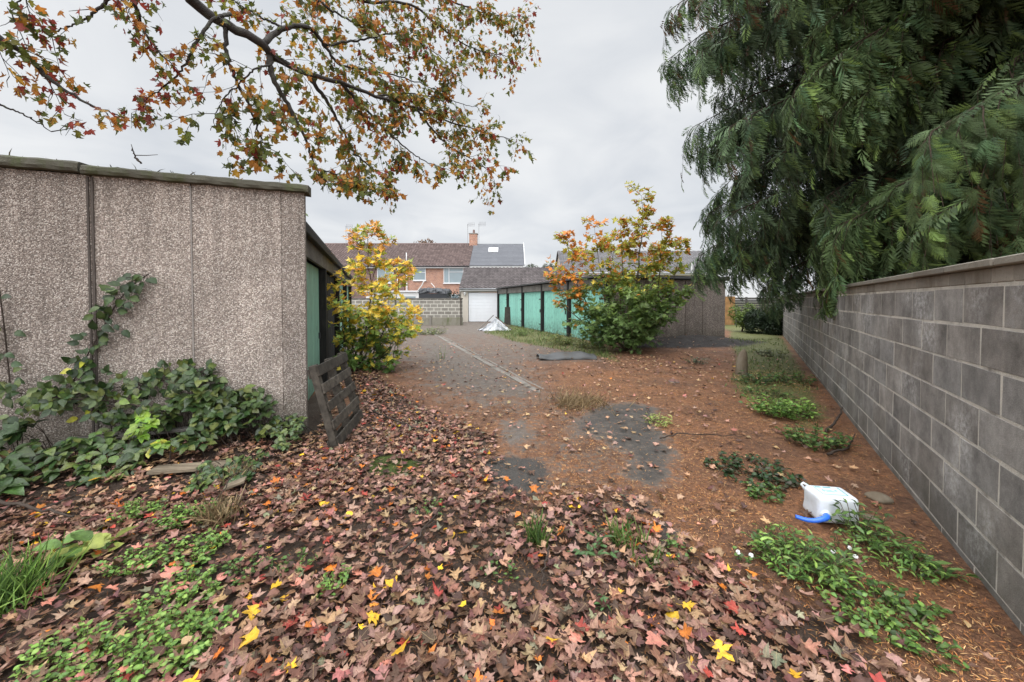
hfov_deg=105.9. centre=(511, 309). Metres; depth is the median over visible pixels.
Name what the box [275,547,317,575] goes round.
chickweed
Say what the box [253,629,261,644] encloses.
fallen leaf
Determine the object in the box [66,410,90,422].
creeper leaf
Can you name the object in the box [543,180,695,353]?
sapling
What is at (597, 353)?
grass
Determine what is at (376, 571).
fallen leaf
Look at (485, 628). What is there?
fallen leaf
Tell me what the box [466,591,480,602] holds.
fallen leaf
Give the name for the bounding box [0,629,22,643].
fallen leaf
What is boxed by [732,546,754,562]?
clover
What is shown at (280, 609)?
fallen leaf
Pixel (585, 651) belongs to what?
fallen leaf
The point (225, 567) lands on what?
chickweed
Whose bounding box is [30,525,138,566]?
hosta
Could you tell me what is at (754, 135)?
conifer tree
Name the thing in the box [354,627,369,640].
fallen leaf
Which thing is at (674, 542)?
chickweed
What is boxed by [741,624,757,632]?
fallen leaf
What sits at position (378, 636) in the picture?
fallen leaf
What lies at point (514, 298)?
garage door
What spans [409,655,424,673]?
fallen leaf
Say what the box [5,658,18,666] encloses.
fallen leaf
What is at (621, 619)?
fallen leaf
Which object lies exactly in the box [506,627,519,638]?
fallen leaf
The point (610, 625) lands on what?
fallen leaf
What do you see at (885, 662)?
fallen leaf
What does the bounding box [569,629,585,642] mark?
fallen leaf
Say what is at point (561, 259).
cream house
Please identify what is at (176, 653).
fallen leaf
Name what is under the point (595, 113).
sky
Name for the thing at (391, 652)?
fallen leaf
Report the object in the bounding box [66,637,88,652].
fallen leaf
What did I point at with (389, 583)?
fallen leaf
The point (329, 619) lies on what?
fallen leaf
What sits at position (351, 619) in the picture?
fallen leaf
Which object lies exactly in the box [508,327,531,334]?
weed
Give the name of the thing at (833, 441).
weed
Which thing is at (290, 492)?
leaf litter
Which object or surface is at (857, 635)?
fallen leaf
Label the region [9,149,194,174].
roof debris
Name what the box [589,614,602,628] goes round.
fallen leaf
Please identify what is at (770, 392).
weed
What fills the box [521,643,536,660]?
fallen leaf
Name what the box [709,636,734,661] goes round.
fallen leaf
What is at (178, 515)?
chickweed
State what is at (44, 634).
fallen leaf
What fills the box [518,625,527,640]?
fallen leaf
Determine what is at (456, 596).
fallen leaf
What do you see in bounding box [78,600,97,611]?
fallen leaf
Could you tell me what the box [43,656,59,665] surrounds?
fallen leaf
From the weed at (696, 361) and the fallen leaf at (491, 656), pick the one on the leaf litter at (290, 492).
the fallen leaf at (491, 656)
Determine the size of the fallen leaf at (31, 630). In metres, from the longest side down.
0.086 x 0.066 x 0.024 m
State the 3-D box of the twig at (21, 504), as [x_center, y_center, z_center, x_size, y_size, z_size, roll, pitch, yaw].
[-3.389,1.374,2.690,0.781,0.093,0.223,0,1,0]
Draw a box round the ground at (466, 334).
[0,304,1023,681]
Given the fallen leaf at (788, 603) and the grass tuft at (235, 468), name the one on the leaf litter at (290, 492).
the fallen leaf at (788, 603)
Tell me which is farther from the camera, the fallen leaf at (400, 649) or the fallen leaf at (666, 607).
the fallen leaf at (666, 607)
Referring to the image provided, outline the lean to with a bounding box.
[364,291,418,297]
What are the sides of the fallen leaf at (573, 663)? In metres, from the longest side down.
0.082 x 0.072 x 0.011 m
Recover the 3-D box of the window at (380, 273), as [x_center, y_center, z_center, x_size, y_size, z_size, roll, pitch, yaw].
[-12.400,-3.310,37.860,1.720,1.520,0.130,0,1,0]
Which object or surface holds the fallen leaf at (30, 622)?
on the leaf litter at (290, 492)
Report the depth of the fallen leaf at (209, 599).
1.95 m
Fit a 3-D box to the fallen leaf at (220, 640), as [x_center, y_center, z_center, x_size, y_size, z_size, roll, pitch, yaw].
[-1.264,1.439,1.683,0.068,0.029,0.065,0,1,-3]
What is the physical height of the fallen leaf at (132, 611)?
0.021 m
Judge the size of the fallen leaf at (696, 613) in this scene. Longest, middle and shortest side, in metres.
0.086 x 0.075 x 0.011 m
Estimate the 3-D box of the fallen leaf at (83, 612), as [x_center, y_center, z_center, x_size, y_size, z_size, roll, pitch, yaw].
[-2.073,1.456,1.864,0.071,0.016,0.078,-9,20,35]
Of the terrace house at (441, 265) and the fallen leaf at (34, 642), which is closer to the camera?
the fallen leaf at (34, 642)
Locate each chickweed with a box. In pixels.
[8,616,126,681]
[62,600,220,681]
[92,538,168,576]
[106,497,167,522]
[115,564,223,635]
[148,498,217,529]
[153,525,231,570]
[156,601,238,665]
[216,545,276,585]
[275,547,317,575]
[316,563,351,598]
[413,499,444,516]
[479,552,518,583]
[661,533,692,559]
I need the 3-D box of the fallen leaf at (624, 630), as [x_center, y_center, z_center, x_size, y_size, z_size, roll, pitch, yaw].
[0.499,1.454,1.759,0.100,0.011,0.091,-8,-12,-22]
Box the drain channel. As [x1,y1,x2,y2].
[429,331,543,392]
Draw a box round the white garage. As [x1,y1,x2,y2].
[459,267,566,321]
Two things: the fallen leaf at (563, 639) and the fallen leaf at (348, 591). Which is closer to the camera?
the fallen leaf at (563, 639)
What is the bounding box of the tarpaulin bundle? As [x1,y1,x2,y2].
[416,280,451,297]
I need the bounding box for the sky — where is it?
[0,0,831,297]
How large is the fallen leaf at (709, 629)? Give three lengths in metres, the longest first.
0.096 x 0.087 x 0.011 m
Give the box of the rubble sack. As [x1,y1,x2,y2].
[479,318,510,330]
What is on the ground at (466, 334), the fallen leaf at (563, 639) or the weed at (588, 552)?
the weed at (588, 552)
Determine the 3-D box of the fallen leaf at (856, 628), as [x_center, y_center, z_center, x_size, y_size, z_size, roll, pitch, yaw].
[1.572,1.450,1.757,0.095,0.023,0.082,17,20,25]
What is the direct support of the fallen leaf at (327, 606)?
on the leaf litter at (290, 492)
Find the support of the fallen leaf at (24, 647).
on the leaf litter at (290, 492)
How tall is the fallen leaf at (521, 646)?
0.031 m
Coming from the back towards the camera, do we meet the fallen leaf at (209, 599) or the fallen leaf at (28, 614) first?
the fallen leaf at (209, 599)
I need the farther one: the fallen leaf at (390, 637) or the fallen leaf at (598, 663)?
the fallen leaf at (390, 637)
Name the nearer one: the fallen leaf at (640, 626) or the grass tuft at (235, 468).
the fallen leaf at (640, 626)
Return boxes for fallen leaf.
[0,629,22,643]
[0,643,14,653]
[1,646,25,663]
[2,637,27,651]
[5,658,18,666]
[9,641,30,657]
[15,607,37,620]
[16,606,40,619]
[16,618,41,630]
[19,636,42,652]
[23,626,41,634]
[23,646,48,665]
[23,656,47,670]
[32,630,45,640]
[34,628,57,639]
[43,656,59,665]
[48,644,64,655]
[53,659,67,672]
[64,649,84,659]
[64,654,89,665]
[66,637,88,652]
[72,604,91,618]
[76,653,99,667]
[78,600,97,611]
[82,641,97,652]
[87,643,96,649]
[89,629,110,645]
[92,640,103,650]
[92,652,112,661]
[110,626,127,642]
[115,636,140,650]
[122,605,145,614]
[142,645,167,664]
[143,630,153,648]
[148,656,169,668]
[160,565,182,578]
[160,597,177,611]
[165,622,181,639]
[166,581,189,595]
[168,647,183,660]
[172,632,191,650]
[174,600,198,614]
[180,631,201,646]
[202,647,222,663]
[204,595,218,607]
[208,657,224,668]
[211,633,231,643]
[213,623,232,636]
[216,652,237,668]
[217,622,235,639]
[222,633,242,654]
[235,651,252,668]
[238,626,259,648]
[240,617,257,632]
[241,604,260,619]
[241,658,258,676]
[251,623,269,646]
[252,600,263,606]
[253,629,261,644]
[255,633,270,644]
[258,602,275,619]
[262,661,278,670]
[274,657,286,676]
[276,601,288,615]
[278,603,295,614]
[279,638,292,654]
[281,634,294,649]
[282,619,298,629]
[284,651,300,663]
[285,657,305,666]
[303,662,323,679]
[313,656,334,670]
[316,612,338,623]
[320,602,334,609]
[321,659,335,671]
[323,645,341,654]
[334,657,347,668]
[335,604,347,621]
[336,628,353,637]
[340,583,356,599]
[344,617,355,627]
[344,638,359,652]
[348,601,361,616]
[348,653,360,666]
[349,592,364,604]
[353,585,369,594]
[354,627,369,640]
[354,635,367,651]
[356,643,371,658]
[356,648,373,666]
[367,610,379,626]
[367,626,383,637]
[368,566,382,576]
[372,632,389,645]
[373,626,389,645]
[373,652,387,668]
[382,629,394,642]
[383,575,396,587]
[385,614,400,625]
[387,646,404,658]
[391,637,409,655]
[402,649,416,667]
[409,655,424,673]
[416,614,431,621]
[416,654,425,664]
[417,603,429,617]
[418,617,432,628]
[421,625,438,643]
[421,649,439,661]
[430,641,447,661]
[443,644,455,659]
[448,590,461,601]
[457,607,469,615]
[462,645,475,660]
[463,632,479,646]
[465,659,475,673]
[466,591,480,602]
[468,619,482,634]
[471,633,484,641]
[471,640,485,646]
[479,615,490,624]
[479,619,486,634]
[479,647,491,665]
[481,640,491,650]
[484,643,501,663]
[485,650,497,663]
[489,608,503,613]
[494,628,506,645]
[504,630,520,645]
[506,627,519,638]
[510,613,521,627]
[517,641,533,650]
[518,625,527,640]
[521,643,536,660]
[527,628,538,644]
[528,605,539,621]
[529,485,538,492]
[532,618,545,629]
[533,649,545,661]
[536,634,550,646]
[537,586,548,600]
[541,623,557,640]
[548,613,560,625]
[552,634,569,642]
[554,659,565,673]
[556,627,566,637]
[558,650,571,668]
[559,623,574,636]
[565,643,579,661]
[566,640,580,652]
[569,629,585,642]
[570,587,585,596]
[571,616,589,635]
[571,620,585,631]
[571,653,581,666]
[575,600,588,611]
[578,646,594,662]
[578,650,596,664]
[579,640,591,655]
[587,657,601,675]
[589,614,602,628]
[589,653,604,668]
[598,659,609,670]
[604,618,622,635]
[613,636,627,650]
[614,625,629,634]
[615,607,631,624]
[616,602,630,610]
[616,637,629,659]
[616,645,630,659]
[626,628,640,641]
[627,642,635,656]
[630,610,643,626]
[635,623,647,630]
[646,631,667,646]
[646,644,663,655]
[647,659,662,668]
[650,643,665,663]
[659,602,673,611]
[660,625,678,640]
[662,659,670,669]
[667,649,685,664]
[671,653,689,676]
[675,633,688,642]
[676,600,695,611]
[682,643,701,662]
[685,616,702,628]
[689,609,704,618]
[692,625,711,641]
[692,653,709,673]
[695,589,713,598]
[698,602,713,614]
[705,627,717,641]
[705,638,716,651]
[707,662,727,677]
[709,616,722,626]
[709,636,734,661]
[713,648,730,665]
[723,600,738,613]
[726,648,746,663]
[735,602,749,610]
[737,604,755,622]
[738,657,756,673]
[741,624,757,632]
[745,648,763,669]
[747,643,763,659]
[757,655,771,669]
[758,640,772,658]
[759,642,773,657]
[770,651,786,667]
[771,631,788,645]
[778,614,796,625]
[780,596,795,609]
[783,648,802,666]
[785,632,800,651]
[801,637,820,655]
[815,609,834,624]
[828,641,847,659]
[836,644,862,662]
[843,633,858,652]
[847,622,869,637]
[847,631,866,640]
[851,653,866,669]
[868,659,892,675]
[875,657,897,668]
[884,651,904,665]
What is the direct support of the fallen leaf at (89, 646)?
on the leaf litter at (290, 492)
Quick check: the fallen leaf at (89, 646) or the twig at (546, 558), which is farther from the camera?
the twig at (546, 558)
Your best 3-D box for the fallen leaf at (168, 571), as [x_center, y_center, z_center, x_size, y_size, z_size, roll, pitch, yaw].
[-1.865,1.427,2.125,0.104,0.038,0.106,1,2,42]
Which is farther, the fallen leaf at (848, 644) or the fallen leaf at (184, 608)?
the fallen leaf at (184, 608)
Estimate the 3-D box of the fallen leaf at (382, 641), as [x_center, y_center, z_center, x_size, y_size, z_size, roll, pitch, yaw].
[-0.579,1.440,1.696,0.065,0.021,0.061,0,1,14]
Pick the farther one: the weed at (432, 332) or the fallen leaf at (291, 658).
the weed at (432, 332)
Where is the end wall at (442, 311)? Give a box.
[352,298,462,324]
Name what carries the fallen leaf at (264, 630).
on the leaf litter at (290, 492)
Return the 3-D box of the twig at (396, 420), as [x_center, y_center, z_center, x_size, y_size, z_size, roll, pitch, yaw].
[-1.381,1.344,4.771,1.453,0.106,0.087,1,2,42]
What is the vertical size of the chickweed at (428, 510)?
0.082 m
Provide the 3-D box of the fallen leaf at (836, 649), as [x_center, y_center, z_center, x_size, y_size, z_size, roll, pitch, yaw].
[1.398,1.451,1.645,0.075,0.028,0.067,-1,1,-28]
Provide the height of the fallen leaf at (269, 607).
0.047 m
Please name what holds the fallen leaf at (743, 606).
on the leaf litter at (290, 492)
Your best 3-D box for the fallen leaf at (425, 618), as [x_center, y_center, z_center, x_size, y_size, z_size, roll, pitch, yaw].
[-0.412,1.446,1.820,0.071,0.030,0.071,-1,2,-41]
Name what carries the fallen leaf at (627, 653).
on the leaf litter at (290, 492)
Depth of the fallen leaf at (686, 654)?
1.65 m
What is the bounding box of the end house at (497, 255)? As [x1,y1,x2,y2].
[469,243,524,292]
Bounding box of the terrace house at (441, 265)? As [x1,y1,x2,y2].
[325,222,485,297]
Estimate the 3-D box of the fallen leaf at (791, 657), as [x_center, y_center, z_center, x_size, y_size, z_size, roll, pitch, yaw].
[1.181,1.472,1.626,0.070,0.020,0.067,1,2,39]
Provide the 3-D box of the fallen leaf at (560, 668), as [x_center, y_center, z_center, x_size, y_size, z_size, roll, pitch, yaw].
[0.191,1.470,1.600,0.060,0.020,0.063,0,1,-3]
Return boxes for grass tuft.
[0,525,102,617]
[175,482,247,529]
[216,453,254,487]
[516,508,572,548]
[537,383,637,415]
[591,512,658,565]
[628,534,675,571]
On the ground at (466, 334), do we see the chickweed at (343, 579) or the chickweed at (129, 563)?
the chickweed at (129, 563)
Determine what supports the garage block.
on the ground at (466, 334)
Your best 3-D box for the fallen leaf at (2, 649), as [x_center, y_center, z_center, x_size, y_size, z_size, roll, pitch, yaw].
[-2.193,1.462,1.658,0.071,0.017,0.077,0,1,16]
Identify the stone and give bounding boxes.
[669,379,679,382]
[735,349,747,375]
[861,513,878,521]
[864,491,893,503]
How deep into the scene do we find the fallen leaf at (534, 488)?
3.02 m
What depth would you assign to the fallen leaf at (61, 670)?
1.58 m
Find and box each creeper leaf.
[59,362,84,373]
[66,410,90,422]
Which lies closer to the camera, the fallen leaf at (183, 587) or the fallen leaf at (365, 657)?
the fallen leaf at (365, 657)
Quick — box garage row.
[496,274,728,343]
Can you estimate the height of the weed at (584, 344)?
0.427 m
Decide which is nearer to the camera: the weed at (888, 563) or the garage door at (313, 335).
the weed at (888, 563)
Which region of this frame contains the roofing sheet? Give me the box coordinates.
[536,351,596,359]
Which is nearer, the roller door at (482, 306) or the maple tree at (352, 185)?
the maple tree at (352, 185)
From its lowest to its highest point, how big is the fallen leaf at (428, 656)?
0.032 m
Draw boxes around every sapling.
[327,219,423,372]
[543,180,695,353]
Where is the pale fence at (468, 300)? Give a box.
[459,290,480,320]
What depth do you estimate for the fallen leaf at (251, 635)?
1.69 m
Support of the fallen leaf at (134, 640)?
on the leaf litter at (290, 492)
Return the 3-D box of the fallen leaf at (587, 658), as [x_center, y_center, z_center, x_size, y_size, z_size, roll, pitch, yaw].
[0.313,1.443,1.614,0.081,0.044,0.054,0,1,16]
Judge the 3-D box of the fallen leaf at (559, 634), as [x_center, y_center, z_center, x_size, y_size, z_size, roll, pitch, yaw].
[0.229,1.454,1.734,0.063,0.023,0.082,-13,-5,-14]
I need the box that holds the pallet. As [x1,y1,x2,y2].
[307,352,363,449]
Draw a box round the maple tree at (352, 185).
[0,0,541,214]
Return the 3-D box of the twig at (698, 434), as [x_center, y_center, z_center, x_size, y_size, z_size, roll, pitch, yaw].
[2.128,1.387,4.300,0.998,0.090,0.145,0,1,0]
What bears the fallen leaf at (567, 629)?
on the leaf litter at (290, 492)
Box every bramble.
[0,419,52,497]
[8,403,182,487]
[116,366,278,468]
[124,408,170,442]
[141,438,192,458]
[180,429,281,493]
[237,413,317,450]
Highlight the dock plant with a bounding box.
[899,547,985,585]
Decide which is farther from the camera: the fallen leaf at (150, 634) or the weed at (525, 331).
the weed at (525, 331)
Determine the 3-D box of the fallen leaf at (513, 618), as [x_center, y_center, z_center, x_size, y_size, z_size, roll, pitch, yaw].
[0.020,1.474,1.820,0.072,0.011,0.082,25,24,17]
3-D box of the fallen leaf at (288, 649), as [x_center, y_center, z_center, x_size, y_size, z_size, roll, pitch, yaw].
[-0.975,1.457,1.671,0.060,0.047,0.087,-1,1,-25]
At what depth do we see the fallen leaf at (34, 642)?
1.70 m
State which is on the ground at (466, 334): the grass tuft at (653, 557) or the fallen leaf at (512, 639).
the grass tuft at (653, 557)
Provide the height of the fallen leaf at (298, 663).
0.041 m
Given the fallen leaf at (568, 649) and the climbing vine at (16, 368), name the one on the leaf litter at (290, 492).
the fallen leaf at (568, 649)
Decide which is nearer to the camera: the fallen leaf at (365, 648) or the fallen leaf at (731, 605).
the fallen leaf at (365, 648)
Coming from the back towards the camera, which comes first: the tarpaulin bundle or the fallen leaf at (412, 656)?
the tarpaulin bundle
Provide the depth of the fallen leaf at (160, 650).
1.63 m
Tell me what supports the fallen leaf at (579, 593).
on the leaf litter at (290, 492)
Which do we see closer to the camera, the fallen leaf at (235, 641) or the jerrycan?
the fallen leaf at (235, 641)
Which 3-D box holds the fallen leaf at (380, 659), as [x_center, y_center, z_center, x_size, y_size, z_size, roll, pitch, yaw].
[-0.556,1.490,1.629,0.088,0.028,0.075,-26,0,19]
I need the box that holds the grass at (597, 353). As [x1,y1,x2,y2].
[484,324,825,426]
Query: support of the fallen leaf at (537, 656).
on the leaf litter at (290, 492)
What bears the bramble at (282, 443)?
on the ground at (466, 334)
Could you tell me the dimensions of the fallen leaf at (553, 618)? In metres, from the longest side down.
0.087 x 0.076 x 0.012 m
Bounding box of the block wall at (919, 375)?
[778,253,1023,635]
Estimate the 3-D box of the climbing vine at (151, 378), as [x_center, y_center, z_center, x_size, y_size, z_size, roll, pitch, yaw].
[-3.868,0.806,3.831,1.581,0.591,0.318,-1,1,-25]
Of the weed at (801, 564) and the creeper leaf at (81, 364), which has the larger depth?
the creeper leaf at (81, 364)
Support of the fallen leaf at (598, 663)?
on the leaf litter at (290, 492)
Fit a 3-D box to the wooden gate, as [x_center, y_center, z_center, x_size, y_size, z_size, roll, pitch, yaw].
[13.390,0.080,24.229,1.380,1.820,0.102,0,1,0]
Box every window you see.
[377,268,393,283]
[413,268,425,280]
[443,268,463,283]
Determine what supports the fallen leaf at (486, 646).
on the leaf litter at (290, 492)
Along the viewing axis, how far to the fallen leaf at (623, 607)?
1.90 m
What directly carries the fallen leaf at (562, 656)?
on the leaf litter at (290, 492)
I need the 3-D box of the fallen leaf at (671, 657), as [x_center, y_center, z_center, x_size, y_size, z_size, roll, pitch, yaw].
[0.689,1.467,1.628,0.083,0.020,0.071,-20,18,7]
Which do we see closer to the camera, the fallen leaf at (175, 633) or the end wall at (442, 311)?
the fallen leaf at (175, 633)
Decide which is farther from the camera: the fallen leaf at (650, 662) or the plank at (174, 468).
the plank at (174, 468)
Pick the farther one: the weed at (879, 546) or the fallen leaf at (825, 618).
the weed at (879, 546)
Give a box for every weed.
[416,326,447,334]
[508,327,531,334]
[541,332,577,345]
[567,530,618,558]
[572,335,607,347]
[594,594,610,610]
[643,412,673,426]
[683,356,709,364]
[731,370,776,384]
[739,394,823,419]
[740,383,792,397]
[740,521,871,594]
[755,348,788,356]
[766,369,816,384]
[775,424,860,451]
[828,498,925,555]
[837,519,945,583]
[862,578,952,619]
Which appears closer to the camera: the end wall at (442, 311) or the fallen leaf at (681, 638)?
the fallen leaf at (681, 638)
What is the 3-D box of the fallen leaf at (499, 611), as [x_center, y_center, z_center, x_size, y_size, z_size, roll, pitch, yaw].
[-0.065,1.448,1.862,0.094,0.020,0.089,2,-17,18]
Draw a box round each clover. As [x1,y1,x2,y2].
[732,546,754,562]
[815,531,861,565]
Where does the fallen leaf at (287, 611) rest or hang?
on the leaf litter at (290, 492)
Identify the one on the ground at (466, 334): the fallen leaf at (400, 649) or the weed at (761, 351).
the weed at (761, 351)
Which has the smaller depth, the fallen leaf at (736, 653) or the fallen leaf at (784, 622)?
the fallen leaf at (736, 653)
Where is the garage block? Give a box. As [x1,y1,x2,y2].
[0,154,352,452]
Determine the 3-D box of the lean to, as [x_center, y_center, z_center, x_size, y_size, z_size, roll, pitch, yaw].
[-9.350,-0.361,31.950,4.600,2.353,3.200,0,1,0]
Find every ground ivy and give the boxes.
[703,451,807,491]
[743,481,785,502]
[816,579,951,658]
[896,628,969,673]
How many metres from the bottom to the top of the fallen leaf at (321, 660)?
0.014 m
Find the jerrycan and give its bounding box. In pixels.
[795,482,858,524]
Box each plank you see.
[78,420,254,437]
[146,460,225,474]
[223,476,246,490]
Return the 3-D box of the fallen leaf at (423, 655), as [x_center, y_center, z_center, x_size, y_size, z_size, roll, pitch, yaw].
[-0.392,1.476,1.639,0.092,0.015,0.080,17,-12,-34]
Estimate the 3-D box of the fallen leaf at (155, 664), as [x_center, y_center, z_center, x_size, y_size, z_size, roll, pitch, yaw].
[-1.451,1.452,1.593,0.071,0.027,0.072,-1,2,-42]
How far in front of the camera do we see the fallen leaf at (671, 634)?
1.75 m
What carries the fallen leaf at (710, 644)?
on the leaf litter at (290, 492)
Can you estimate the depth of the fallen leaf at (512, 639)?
1.70 m
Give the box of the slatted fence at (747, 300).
[735,297,778,321]
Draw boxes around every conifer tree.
[657,0,1023,324]
[779,0,1023,326]
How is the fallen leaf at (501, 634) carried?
on the leaf litter at (290, 492)
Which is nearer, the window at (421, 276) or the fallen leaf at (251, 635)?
the fallen leaf at (251, 635)
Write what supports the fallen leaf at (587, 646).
on the leaf litter at (290, 492)
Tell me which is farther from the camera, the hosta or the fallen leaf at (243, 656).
the hosta
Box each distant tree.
[416,239,435,242]
[527,263,553,267]
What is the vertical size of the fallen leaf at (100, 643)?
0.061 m
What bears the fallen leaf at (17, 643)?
on the leaf litter at (290, 492)
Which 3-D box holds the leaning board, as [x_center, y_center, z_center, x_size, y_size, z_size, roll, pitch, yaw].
[-0.274,0.400,24.930,0.469,1.150,0.168,0,1,0]
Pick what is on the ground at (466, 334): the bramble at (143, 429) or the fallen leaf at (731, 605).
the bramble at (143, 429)
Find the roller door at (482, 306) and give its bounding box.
[469,293,496,321]
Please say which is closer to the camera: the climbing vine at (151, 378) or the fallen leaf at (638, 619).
the fallen leaf at (638, 619)
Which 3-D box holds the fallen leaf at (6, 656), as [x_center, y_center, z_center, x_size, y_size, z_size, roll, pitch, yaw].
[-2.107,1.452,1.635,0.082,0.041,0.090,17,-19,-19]
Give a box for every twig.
[0,494,76,516]
[131,144,157,163]
[216,458,249,499]
[372,410,438,433]
[397,508,441,552]
[541,545,549,588]
[660,432,744,438]
[825,407,842,432]
[826,434,854,455]
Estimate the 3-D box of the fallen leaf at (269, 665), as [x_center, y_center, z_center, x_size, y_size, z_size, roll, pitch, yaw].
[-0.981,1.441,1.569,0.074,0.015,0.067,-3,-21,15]
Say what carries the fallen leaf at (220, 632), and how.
on the leaf litter at (290, 492)
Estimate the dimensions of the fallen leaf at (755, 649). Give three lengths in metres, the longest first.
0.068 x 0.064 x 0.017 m
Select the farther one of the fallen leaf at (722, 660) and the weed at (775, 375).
the weed at (775, 375)
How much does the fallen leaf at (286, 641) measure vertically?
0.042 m
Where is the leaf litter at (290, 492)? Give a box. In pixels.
[0,334,997,681]
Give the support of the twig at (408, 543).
on the leaf litter at (290, 492)
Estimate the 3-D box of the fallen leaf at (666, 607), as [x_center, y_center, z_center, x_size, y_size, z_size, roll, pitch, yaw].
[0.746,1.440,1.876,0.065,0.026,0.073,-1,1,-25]
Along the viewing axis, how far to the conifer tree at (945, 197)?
4.64 m
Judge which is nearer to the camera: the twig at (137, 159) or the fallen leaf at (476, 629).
the fallen leaf at (476, 629)
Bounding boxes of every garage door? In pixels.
[306,262,320,399]
[327,274,334,357]
[340,285,342,349]
[499,294,505,321]
[509,293,520,326]
[524,292,540,329]
[544,290,566,335]
[571,288,603,341]
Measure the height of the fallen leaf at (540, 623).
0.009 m
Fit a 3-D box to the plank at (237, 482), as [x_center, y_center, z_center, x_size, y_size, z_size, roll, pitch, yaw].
[-2.247,1.410,3.140,0.142,0.064,0.090,-1,1,-23]
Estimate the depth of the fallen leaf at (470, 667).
1.59 m
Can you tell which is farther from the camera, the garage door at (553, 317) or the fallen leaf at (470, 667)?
the garage door at (553, 317)
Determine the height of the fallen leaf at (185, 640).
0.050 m
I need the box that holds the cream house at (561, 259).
[555,251,720,278]
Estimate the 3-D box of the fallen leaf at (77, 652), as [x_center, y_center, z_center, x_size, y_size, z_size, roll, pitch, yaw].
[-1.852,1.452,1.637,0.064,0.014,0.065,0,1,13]
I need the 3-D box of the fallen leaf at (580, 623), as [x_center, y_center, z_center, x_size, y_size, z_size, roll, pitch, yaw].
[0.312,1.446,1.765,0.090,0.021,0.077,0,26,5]
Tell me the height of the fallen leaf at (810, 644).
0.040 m
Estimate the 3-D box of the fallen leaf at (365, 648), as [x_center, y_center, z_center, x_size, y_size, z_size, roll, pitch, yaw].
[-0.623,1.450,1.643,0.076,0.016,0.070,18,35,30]
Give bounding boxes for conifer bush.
[727,302,756,330]
[742,303,782,334]
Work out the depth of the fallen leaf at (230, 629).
1.73 m
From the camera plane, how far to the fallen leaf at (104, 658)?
1.61 m
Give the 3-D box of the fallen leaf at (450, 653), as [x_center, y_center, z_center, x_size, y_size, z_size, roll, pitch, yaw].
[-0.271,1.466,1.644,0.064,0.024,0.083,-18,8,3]
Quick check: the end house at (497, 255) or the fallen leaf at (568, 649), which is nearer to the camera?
the fallen leaf at (568, 649)
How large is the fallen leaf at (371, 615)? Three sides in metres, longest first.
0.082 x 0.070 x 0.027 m
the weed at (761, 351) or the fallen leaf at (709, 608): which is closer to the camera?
the fallen leaf at (709, 608)
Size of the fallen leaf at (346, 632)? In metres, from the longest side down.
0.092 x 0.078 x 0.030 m
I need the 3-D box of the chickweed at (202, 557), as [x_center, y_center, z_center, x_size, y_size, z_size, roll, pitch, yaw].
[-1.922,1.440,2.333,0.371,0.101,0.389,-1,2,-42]
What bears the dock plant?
on the ground at (466, 334)
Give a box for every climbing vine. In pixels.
[0,291,25,407]
[0,358,216,429]
[0,375,161,425]
[42,273,156,391]
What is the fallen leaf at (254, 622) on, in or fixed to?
on the leaf litter at (290, 492)
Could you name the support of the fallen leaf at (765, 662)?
on the leaf litter at (290, 492)
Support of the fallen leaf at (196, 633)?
on the leaf litter at (290, 492)
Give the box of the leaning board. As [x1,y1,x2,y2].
[504,307,510,324]
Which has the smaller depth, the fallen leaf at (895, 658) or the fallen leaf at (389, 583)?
the fallen leaf at (895, 658)
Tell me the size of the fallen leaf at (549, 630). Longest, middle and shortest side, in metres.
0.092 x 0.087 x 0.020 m
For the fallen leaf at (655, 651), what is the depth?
1.62 m
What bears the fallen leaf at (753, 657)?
on the leaf litter at (290, 492)
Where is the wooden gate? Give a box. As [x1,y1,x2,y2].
[725,296,736,325]
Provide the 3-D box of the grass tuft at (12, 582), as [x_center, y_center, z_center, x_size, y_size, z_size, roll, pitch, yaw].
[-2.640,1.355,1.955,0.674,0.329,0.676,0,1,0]
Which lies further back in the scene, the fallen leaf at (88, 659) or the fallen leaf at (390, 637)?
the fallen leaf at (390, 637)
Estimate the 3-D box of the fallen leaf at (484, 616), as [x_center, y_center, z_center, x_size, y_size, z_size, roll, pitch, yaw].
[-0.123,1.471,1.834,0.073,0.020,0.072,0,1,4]
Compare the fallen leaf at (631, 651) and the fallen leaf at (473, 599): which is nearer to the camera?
the fallen leaf at (631, 651)
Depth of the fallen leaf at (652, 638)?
1.70 m
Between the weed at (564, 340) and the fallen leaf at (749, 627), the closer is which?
the fallen leaf at (749, 627)
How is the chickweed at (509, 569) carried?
on the ground at (466, 334)
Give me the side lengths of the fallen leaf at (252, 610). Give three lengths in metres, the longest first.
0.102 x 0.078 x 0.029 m
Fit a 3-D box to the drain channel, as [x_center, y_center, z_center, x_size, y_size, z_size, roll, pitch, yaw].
[-1.803,1.263,13.060,0.250,0.083,13.874,0,1,-20]
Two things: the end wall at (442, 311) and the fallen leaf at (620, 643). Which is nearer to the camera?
the fallen leaf at (620, 643)
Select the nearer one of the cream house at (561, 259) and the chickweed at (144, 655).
the chickweed at (144, 655)
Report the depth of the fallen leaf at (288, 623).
1.79 m
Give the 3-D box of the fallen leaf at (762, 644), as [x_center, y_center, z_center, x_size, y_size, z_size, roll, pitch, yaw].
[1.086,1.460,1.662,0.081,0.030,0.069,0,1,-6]
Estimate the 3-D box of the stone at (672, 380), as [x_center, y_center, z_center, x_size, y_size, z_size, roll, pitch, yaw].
[3.082,1.362,7.354,0.185,0.085,0.205,0,1,0]
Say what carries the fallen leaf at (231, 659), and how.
on the leaf litter at (290, 492)

